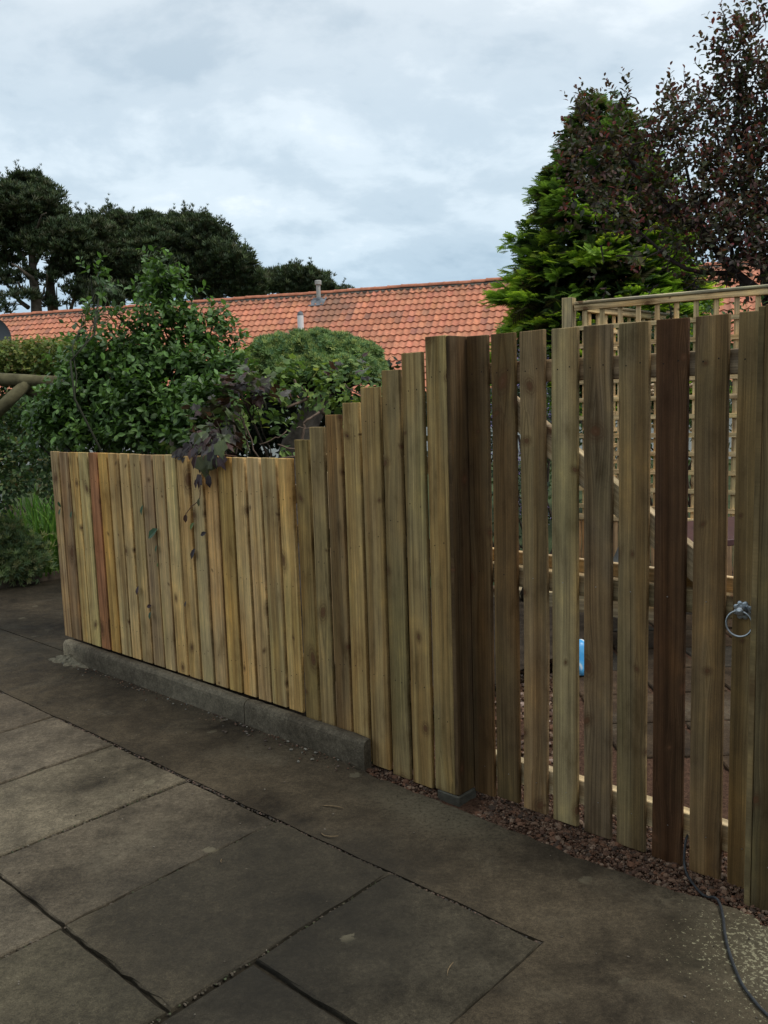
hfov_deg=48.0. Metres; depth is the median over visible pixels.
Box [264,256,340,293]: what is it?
pine tree
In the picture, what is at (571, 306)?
trellis fence
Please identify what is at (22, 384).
log arch
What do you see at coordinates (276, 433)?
bush
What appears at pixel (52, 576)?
bed edging
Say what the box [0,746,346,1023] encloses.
pavement bed
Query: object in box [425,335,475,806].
gate post
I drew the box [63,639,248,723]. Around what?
kerb stone
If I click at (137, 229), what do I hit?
pine tree
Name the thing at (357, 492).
timber fence
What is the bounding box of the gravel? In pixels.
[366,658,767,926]
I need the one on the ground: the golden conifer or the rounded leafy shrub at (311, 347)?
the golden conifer
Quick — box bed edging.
[0,570,60,588]
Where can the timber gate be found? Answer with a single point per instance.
(678, 580)
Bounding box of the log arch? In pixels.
[0,373,63,417]
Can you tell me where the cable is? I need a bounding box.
[683,834,767,1016]
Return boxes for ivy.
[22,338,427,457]
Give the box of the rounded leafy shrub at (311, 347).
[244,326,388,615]
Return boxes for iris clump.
[0,483,59,577]
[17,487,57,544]
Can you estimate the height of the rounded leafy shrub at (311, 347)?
2.060 m
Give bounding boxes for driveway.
[0,561,430,650]
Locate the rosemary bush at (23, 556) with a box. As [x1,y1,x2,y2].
[0,499,58,587]
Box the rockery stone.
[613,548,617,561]
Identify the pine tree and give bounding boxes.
[0,160,96,313]
[43,201,126,310]
[94,193,180,304]
[148,200,271,299]
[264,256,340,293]
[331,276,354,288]
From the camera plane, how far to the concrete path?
2.94 m
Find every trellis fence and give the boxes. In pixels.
[562,284,767,575]
[587,308,673,498]
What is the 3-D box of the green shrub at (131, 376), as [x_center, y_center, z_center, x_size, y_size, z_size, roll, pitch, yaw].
[-1.361,-0.498,5.710,2.166,2.633,1.386,5,10,42]
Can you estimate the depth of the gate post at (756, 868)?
2.64 m
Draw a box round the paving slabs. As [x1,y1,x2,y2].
[0,693,539,1023]
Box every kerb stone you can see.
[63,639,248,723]
[244,699,371,773]
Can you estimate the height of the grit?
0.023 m
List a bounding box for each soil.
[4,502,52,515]
[74,588,617,726]
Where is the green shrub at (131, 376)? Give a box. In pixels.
[10,245,269,619]
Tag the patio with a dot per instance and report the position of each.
(727, 694)
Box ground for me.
[0,459,733,762]
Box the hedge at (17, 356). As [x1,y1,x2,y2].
[0,331,82,432]
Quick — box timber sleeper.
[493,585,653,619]
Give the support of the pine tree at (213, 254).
on the ground
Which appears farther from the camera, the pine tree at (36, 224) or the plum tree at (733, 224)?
the pine tree at (36, 224)
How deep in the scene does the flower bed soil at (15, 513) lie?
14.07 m
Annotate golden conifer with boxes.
[477,87,732,426]
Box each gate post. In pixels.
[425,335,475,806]
[744,304,767,916]
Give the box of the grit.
[0,662,766,1023]
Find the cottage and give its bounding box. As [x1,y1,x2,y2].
[0,260,761,464]
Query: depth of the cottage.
27.32 m
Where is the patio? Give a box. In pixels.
[579,567,732,770]
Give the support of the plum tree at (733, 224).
on the patio bed
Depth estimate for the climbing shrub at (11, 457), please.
7.75 m
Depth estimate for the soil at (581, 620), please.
5.28 m
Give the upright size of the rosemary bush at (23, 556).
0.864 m
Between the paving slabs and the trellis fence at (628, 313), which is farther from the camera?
the trellis fence at (628, 313)
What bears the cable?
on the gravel
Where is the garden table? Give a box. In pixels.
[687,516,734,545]
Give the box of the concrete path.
[0,629,767,1023]
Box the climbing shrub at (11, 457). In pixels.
[0,373,59,546]
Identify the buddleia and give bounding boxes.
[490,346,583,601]
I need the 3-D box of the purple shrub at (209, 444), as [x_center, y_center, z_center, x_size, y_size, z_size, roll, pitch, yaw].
[-0.638,-0.023,5.111,0.966,1.806,1.428,5,10,43]
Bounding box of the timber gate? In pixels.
[467,311,758,887]
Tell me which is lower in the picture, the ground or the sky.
the ground
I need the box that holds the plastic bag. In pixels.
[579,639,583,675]
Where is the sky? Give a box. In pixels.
[0,0,767,313]
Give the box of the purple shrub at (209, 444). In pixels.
[135,352,370,607]
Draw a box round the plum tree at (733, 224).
[550,0,767,318]
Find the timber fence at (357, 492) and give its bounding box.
[50,352,434,787]
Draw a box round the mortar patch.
[49,654,87,667]
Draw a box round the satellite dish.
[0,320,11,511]

